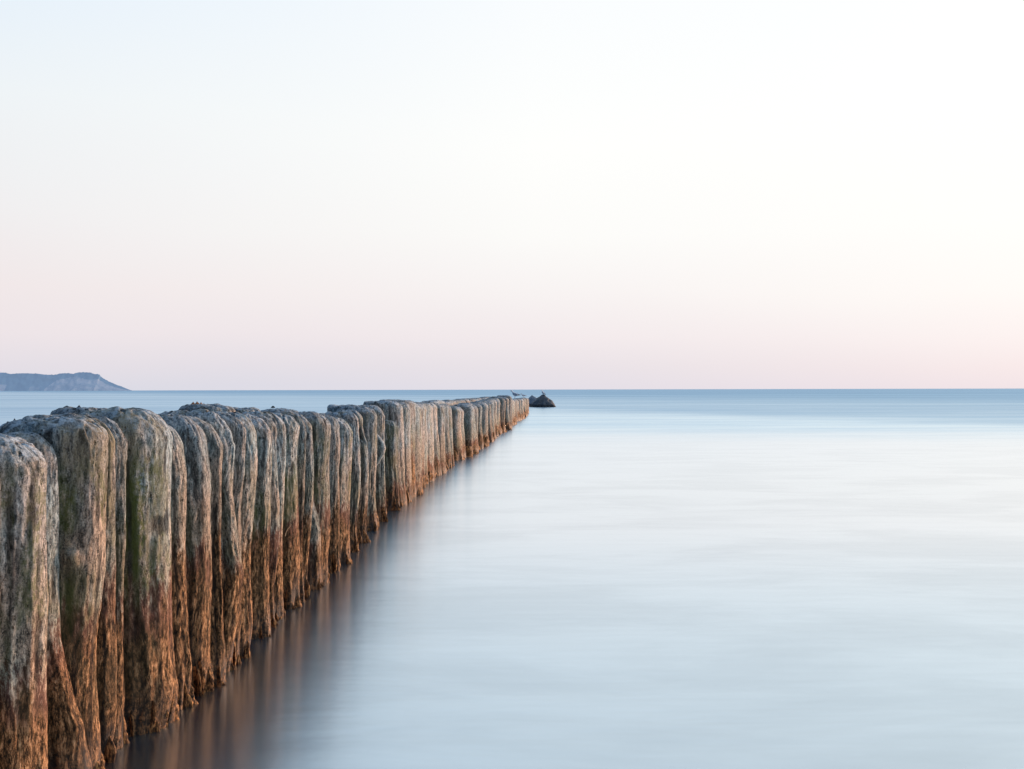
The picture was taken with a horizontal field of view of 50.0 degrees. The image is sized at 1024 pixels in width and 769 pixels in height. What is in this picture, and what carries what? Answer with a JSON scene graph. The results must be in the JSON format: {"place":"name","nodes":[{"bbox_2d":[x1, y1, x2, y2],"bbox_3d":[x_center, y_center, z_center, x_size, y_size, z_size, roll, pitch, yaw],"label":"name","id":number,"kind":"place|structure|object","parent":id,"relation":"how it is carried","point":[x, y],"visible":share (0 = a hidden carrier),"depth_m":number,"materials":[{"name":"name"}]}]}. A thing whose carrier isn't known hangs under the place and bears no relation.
{"place":"outdoors","nodes":[
{"label":"outdoors","id":0,"kind":"place"},
{"bbox_2d":[0,372,131,390],"bbox_3d":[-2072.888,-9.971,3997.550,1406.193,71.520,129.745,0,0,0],"label":"headland","id":1,"kind":"structure","parent":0,"point":[83,381],"depth_m":3976.73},
{"bbox_2d":[0,389,1023,768],"bbox_3d":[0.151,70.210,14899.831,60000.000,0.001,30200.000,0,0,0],"label":"water","id":2,"kind":"structure","parent":0,"point":[702,579],"depth_m":5.16,"materials":[{"name":"liquid"}]},
{"bbox_2d":[0,434,48,768],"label":"wooden post","id":3,"kind":"object","parent":2,"relation":"in","point":[24,596],"visible":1,"depth_m":2.52,"materials":[{"name":"brown wood"}]},
{"bbox_2d":[22,414,57,418],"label":"wooden post","id":4,"kind":"object","parent":2,"relation":"in","point":[40,416],"visible":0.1,"depth_m":3.35,"materials":[{"name":"grey wood"}]},
{"bbox_2d":[0,432,91,768],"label":"wooden post","id":5,"kind":"object","parent":2,"relation":"in","point":[67,747],"visible":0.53,"depth_m":2.72,"materials":[{"name":"brown wood"}]},
{"bbox_2d":[0,415,108,768],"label":"wooden post","id":6,"kind":"object","parent":2,"relation":"in","point":[79,444],"visible":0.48,"depth_m":2.79,"materials":[{"name":"brown wood"}]},
{"bbox_2d":[36,413,116,762],"bbox_3d":[-1.202,0.721,2.967,0.274,1.290,0.150,0,0,9],"label":"wooden post","id":7,"kind":"object","parent":2,"relation":"in","point":[106,663],"visible":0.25,"depth_m":2.95,"materials":[{"name":"brown wood"}]},
{"bbox_2d":[50,406,107,414],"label":"wooden post","id":8,"kind":"object","parent":2,"relation":"in","point":[70,409],"visible":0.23,"depth_m":3.85,"materials":[{"name":"grey wood"}]},
{"bbox_2d":[48,414,129,749],"bbox_3d":[-1.210,0.724,3.083,0.282,1.285,0.174,0,0,0],"label":"wooden post","id":9,"kind":"object","parent":2,"relation":"in","point":[120,738],"visible":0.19,"depth_m":3.07,"materials":[{"name":"brown wood"}]},
{"bbox_2d":[79,406,179,736],"bbox_3d":[-1.189,0.716,3.301,0.370,1.303,0.310,0,0,0],"label":"wooden post","id":10,"kind":"object","parent":2,"relation":"in","point":[151,705],"visible":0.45,"depth_m":3.22,"materials":[{"name":"brown wood"}]},
{"bbox_2d":[167,424,198,710],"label":"wooden post","id":11,"kind":"object","parent":2,"relation":"in","point":[183,661],"visible":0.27,"depth_m":3.44,"materials":[{"name":"brown wood"}]},
{"bbox_2d":[159,414,216,696],"bbox_3d":[-1.138,0.734,3.664,0.322,1.272,0.229,0,0,0],"label":"wooden post","id":12,"kind":"object","parent":2,"relation":"in","point":[192,435],"visible":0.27,"depth_m":3.60,"materials":[{"name":"brown wood"}]},
{"bbox_2d":[158,409,243,671],"bbox_3d":[-1.145,0.729,3.913,0.375,1.284,0.193,0,0,0],"label":"wooden post","id":13,"kind":"object","parent":2,"relation":"in","point":[232,571],"visible":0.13,"depth_m":3.89,"materials":[{"name":"brown wood"}]},
{"bbox_2d":[188,416,225,686],"bbox_3d":[-1.110,0.737,3.725,0.293,1.265,0.156,0,0,0],"label":"wooden post","id":14,"kind":"object","parent":2,"relation":"in","point":[217,641],"visible":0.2,"depth_m":3.71,"materials":[{"name":"brown wood"}]},
{"bbox_2d":[178,403,235,411],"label":"wooden post","id":15,"kind":"object","parent":2,"relation":"in","point":[212,407],"visible":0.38,"depth_m":4.87,"materials":[{"name":"grey wood"}]},
{"bbox_2d":[214,412,245,666],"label":"wooden post","id":16,"kind":"object","parent":2,"relation":"in","point":[237,428],"visible":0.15,"depth_m":4.01,"materials":[{"name":"brown wood"}]},
{"bbox_2d":[214,411,257,658],"bbox_3d":[-1.089,0.736,4.133,0.246,1.271,0.202,0,0,32],"label":"wooden post","id":17,"kind":"object","parent":2,"relation":"in","point":[249,490],"visible":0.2,"depth_m":4.11,"materials":[{"name":"brown wood"}]},
{"bbox_2d":[233,407,260,413],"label":"wooden post","id":18,"kind":"object","parent":2,"relation":"in","point":[246,409],"visible":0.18,"depth_m":5.35,"materials":[{"name":"grey wood"}]},
{"bbox_2d":[244,414,271,638],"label":"wooden post","id":19,"kind":"object","parent":2,"relation":"in","point":[260,579],"visible":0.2,"depth_m":4.44,"materials":[{"name":"brown wood"}]},
{"bbox_2d":[244,413,279,626],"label":"wooden post","id":20,"kind":"object","parent":2,"relation":"in","point":[274,528],"visible":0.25,"depth_m":4.65,"materials":[{"name":"brown wood"}]},
{"bbox_2d":[242,411,285,620],"bbox_3d":[-1.118,0.746,4.819,0.253,1.259,0.200,0,0,0],"label":"wooden post","id":21,"kind":"object","parent":2,"relation":"in","point":[280,612],"visible":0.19,"depth_m":4.80,"materials":[{"name":"brown wood"}]},
{"bbox_2d":[261,408,297,412],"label":"wooden post","id":22,"kind":"object","parent":2,"relation":"in","point":[282,410],"visible":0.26,"depth_m":5.84,"materials":[{"name":"grey wood"}]},
{"bbox_2d":[274,413,301,608],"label":"wooden post","id":23,"kind":"object","parent":2,"relation":"in","point":[291,567],"visible":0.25,"depth_m":5.03,"materials":[{"name":"brown wood"}]},
{"bbox_2d":[271,411,305,602],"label":"wooden post","id":24,"kind":"object","parent":2,"relation":"in","point":[301,456],"visible":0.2,"depth_m":5.18,"materials":[{"name":"brown wood"}]},
{"bbox_2d":[294,413,313,598],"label":"wooden post","id":25,"kind":"object","parent":2,"relation":"in","point":[309,492],"visible":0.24,"depth_m":5.27,"materials":[{"name":"brown wood"}]},
{"bbox_2d":[294,411,330,586],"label":"wooden post","id":26,"kind":"object","parent":2,"relation":"in","point":[321,428],"visible":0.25,"depth_m":5.59,"materials":[{"name":"brown wood"}]},
{"bbox_2d":[307,499,320,590],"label":"wooden post","id":27,"kind":"object","parent":2,"relation":"in","point":[314,561],"visible":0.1,"depth_m":5.48,"materials":[{"name":"brown wood"}]},
{"bbox_2d":[319,413,340,573],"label":"wooden post","id":28,"kind":"object","parent":2,"relation":"in","point":[334,564],"visible":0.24,"depth_m":6.02,"materials":[{"name":"brown wood"}]},
{"bbox_2d":[327,404,357,411],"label":"wooden post","id":29,"kind":"object","parent":2,"relation":"in","point":[332,408],"visible":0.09,"depth_m":8.06,"materials":[{"name":"grey wood"}]},
{"bbox_2d":[333,416,352,564],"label":"wooden post","id":30,"kind":"object","parent":2,"relation":"in","point":[346,441],"visible":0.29,"depth_m":6.30,"materials":[{"name":"brown wood"}]},
{"bbox_2d":[325,411,360,551],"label":"wooden post","id":31,"kind":"object","parent":2,"relation":"in","point":[351,419],"visible":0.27,"depth_m":6.79,"materials":[{"name":"brown wood"}]},
{"bbox_2d":[336,409,370,543],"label":"wooden post","id":32,"kind":"object","parent":2,"relation":"in","point":[362,536],"visible":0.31,"depth_m":7.17,"materials":[{"name":"brown wood"}]},
{"bbox_2d":[336,405,378,531],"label":"wooden post","id":33,"kind":"object","parent":2,"relation":"in","point":[368,415],"visible":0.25,"depth_m":7.78,"materials":[{"name":"brown wood"}]},
{"bbox_2d":[363,401,384,412],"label":"wooden post","id":34,"kind":"object","parent":2,"relation":"in","point":[380,405],"visible":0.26,"depth_m":9.42,"materials":[{"name":"grey wood"}]},
{"bbox_2d":[364,406,388,521],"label":"wooden post","id":35,"kind":"object","parent":2,"relation":"in","point":[380,494],"visible":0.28,"depth_m":8.34,"materials":[{"name":"brown wood"}]},
{"bbox_2d":[377,401,406,505],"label":"wooden post","id":36,"kind":"object","parent":2,"relation":"in","point":[393,410],"visible":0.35,"depth_m":9.47,"materials":[{"name":"brown wood"}]},
{"bbox_2d":[384,420,400,510],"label":"wooden post","id":37,"kind":"object","parent":2,"relation":"in","point":[391,433],"visible":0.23,"depth_m":9.07,"materials":[{"name":"brown wood"}]},
{"bbox_2d":[379,399,415,496],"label":"wooden post","id":38,"kind":"object","parent":2,"relation":"in","point":[411,404],"visible":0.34,"depth_m":10.22,"materials":[{"name":"brown wood"}]},
{"bbox_2d":[395,401,412,499],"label":"wooden post","id":39,"kind":"object","parent":2,"relation":"in","point":[410,436],"visible":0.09,"depth_m":10.02,"materials":[{"name":"brown wood"}]},
{"bbox_2d":[398,402,411,502],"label":"wooden post","id":40,"kind":"object","parent":2,"relation":"in","point":[407,448],"visible":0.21,"depth_m":9.71,"materials":[{"name":"brown wood"}]},
{"bbox_2d":[415,404,423,495],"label":"wooden post","id":41,"kind":"object","parent":2,"relation":"in","point":[419,489],"visible":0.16,"depth_m":10.41,"materials":[{"name":"brown wood"}]},
{"bbox_2d":[417,404,421,448],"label":"wooden post","id":42,"kind":"object","parent":2,"relation":"in","point":[420,426],"visible":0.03,"depth_m":10.86,"materials":[{"name":"brown wood"}]},
{"bbox_2d":[416,403,424,487],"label":"wooden post","id":43,"kind":"object","parent":2,"relation":"in","point":[423,447],"visible":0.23,"depth_m":11.24,"materials":[{"name":"brown wood"}]},
{"bbox_2d":[415,402,428,484],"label":"wooden post","id":44,"kind":"object","parent":2,"relation":"in","point":[426,456],"visible":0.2,"depth_m":11.64,"materials":[{"name":"brown wood"}]},
{"bbox_2d":[416,402,433,481],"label":"wooden post","id":45,"kind":"object","parent":2,"relation":"in","point":[430,441],"visible":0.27,"depth_m":11.93,"materials":[{"name":"brown wood"}]},
{"bbox_2d":[426,402,441,475],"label":"wooden post","id":46,"kind":"object","parent":2,"relation":"in","point":[437,465],"visible":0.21,"depth_m":12.74,"materials":[{"name":"brown wood"}]},
{"bbox_2d":[433,421,436,477],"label":"wooden post","id":47,"kind":"object","parent":2,"relation":"in","point":[435,472],"visible":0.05,"depth_m":12.48,"materials":[{"name":"brown wood"}]},
{"bbox_2d":[431,402,446,473],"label":"wooden post","id":48,"kind":"object","parent":2,"relation":"in","point":[440,421],"visible":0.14,"depth_m":13.06,"materials":[{"name":"brown wood"}]},
{"bbox_2d":[441,404,448,469],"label":"wooden post","id":49,"kind":"object","parent":2,"relation":"in","point":[444,422],"visible":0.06,"depth_m":13.78,"materials":[{"name":"brown wood"}]},
{"bbox_2d":[439,403,454,465],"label":"wooden post","id":50,"kind":"object","parent":2,"relation":"in","point":[451,432],"visible":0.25,"depth_m":14.39,"materials":[{"name":"brown wood"}]},
{"bbox_2d":[443,404,451,467],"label":"wooden post","id":51,"kind":"object","parent":2,"relation":"in","point":[448,450],"visible":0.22,"depth_m":14.05,"materials":[{"name":"brown wood"}]},
{"bbox_2d":[450,406,464,460],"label":"wooden post","id":52,"kind":"object","parent":2,"relation":"in","point":[458,454],"visible":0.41,"depth_m":15.60,"materials":[{"name":"brown wood"}]},
{"bbox_2d":[454,406,465,457],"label":"wooden post","id":53,"kind":"object","parent":2,"relation":"in","point":[462,430],"visible":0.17,"depth_m":16.03,"materials":[{"name":"brown wood"}]},
{"bbox_2d":[454,404,473,456],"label":"wooden post","id":54,"kind":"object","parent":2,"relation":"in","point":[468,420],"visible":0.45,"depth_m":16.32,"materials":[{"name":"brown wood"}]},
{"bbox_2d":[468,404,478,453],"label":"wooden post","id":55,"kind":"object","parent":2,"relation":"in","point":[475,447],"visible":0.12,"depth_m":17.08,"materials":[{"name":"brown wood"}]},
{"bbox_2d":[472,405,478,450],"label":"wooden post","id":56,"kind":"object","parent":2,"relation":"in","point":[476,416],"visible":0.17,"depth_m":17.55,"materials":[{"name":"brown wood"}]},
{"bbox_2d":[474,404,483,448],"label":"wooden post","id":57,"kind":"object","parent":2,"relation":"in","point":[480,438],"visible":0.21,"depth_m":18.61,"materials":[{"name":"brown wood"}]},
{"bbox_2d":[477,403,489,446],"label":"wooden post","id":58,"kind":"object","parent":2,"relation":"in","point":[484,418],"visible":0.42,"depth_m":19.30,"materials":[{"name":"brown wood"}]},
{"bbox_2d":[480,402,488,441],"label":"wooden post","id":59,"kind":"object","parent":2,"relation":"in","point":[487,420],"visible":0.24,"depth_m":20.23,"materials":[{"name":"brown wood"}]},
{"bbox_2d":[485,402,493,441],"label":"wooden post","id":60,"kind":"object","parent":2,"relation":"in","point":[490,433],"visible":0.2,"depth_m":20.93,"materials":[{"name":"brown wood"}]},
{"bbox_2d":[486,401,494,439],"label":"wooden post","id":61,"kind":"object","parent":2,"relation":"in","point":[492,409],"visible":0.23,"depth_m":21.68,"materials":[{"name":"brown wood"}]},
{"bbox_2d":[487,398,501,433],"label":"wooden post","id":62,"kind":"object","parent":2,"relation":"in","point":[499,417],"visible":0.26,"depth_m":24.86,"materials":[{"name":"brown wood"}]},
{"bbox_2d":[493,400,498,436],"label":"wooden post","id":63,"kind":"object","parent":2,"relation":"in","point":[495,414],"visible":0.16,"depth_m":23.44,"materials":[{"name":"brown wood"}]},
{"bbox_2d":[495,399,500,434],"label":"wooden post","id":64,"kind":"object","parent":2,"relation":"in","point":[498,411],"visible":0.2,"depth_m":24.46,"materials":[{"name":"brown wood"}]},
{"bbox_2d":[496,397,506,432],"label":"wooden post","id":65,"kind":"object","parent":2,"relation":"in","point":[502,409],"visible":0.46,"depth_m":25.58,"materials":[{"name":"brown wood"}]},
{"bbox_2d":[497,395,511,428],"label":"wooden post","id":66,"kind":"object","parent":2,"relation":"in","point":[510,407],"visible":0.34,"depth_m":28.08,"materials":[{"name":"brown wood"}]},
{"bbox_2d":[501,397,510,429],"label":"wooden post","id":67,"kind":"object","parent":2,"relation":"in","point":[507,424],"visible":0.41,"depth_m":27.03,"materials":[{"name":"brown wood"}]},
{"bbox_2d":[512,401,514,425],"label":"wooden post","id":68,"kind":"object","parent":2,"relation":"in","point":[512,415],"visible":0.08,"depth_m":30.63,"materials":[{"name":"brown wood"}]},
{"bbox_2d":[512,399,516,424],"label":"wooden post","id":69,"kind":"object","parent":2,"relation":"in","point":[514,420],"visible":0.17,"depth_m":31.25,"materials":[{"name":"brown wood"}]},
{"bbox_2d":[513,399,517,420],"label":"wooden post","id":70,"kind":"object","parent":2,"relation":"in","point":[516,413],"visible":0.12,"depth_m":34.41,"materials":[{"name":"brown wood"}]},
{"bbox_2d":[515,399,519,420],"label":"wooden post","id":71,"kind":"object","parent":2,"relation":"in","point":[517,402],"visible":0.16,"depth_m":34.99,"materials":[{"name":"brown wood"}]},
{"bbox_2d":[514,398,521,419],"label":"wooden post","id":72,"kind":"object","parent":2,"relation":"in","point":[520,411],"visible":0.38,"depth_m":35.58,"materials":[{"name":"brown wood"}]},
{"bbox_2d":[520,399,525,418],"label":"wooden post","id":73,"kind":"object","parent":2,"relation":"in","point":[522,401],"visible":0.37,"depth_m":37.53,"materials":[{"name":"brown wood"}]},
{"bbox_2d":[521,398,526,416],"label":"wooden post","id":74,"kind":"object","parent":2,"relation":"in","point":[525,413],"visible":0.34,"depth_m":39.92,"materials":[{"name":"brown wood"}]},
{"bbox_2d":[528,395,535,405],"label":"boulder","id":75,"kind":"object","parent":2,"relation":"in","point":[531,398],"visible":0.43,"depth_m":66.27,"materials":[{"name":"grey stone"}]},
{"bbox_2d":[529,394,555,406],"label":"boulder","id":76,"kind":"object","parent":2,"relation":"in","point":[543,400],"visible":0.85,"depth_m":62.49,"materials":[{"name":"grey stone"}]},
{"bbox_2d":[0,0,1023,389],"label":"sky","id":77,"kind":"structure","parent":0,"point":[195,194],"materials":[{"name":"white"}]}
]}

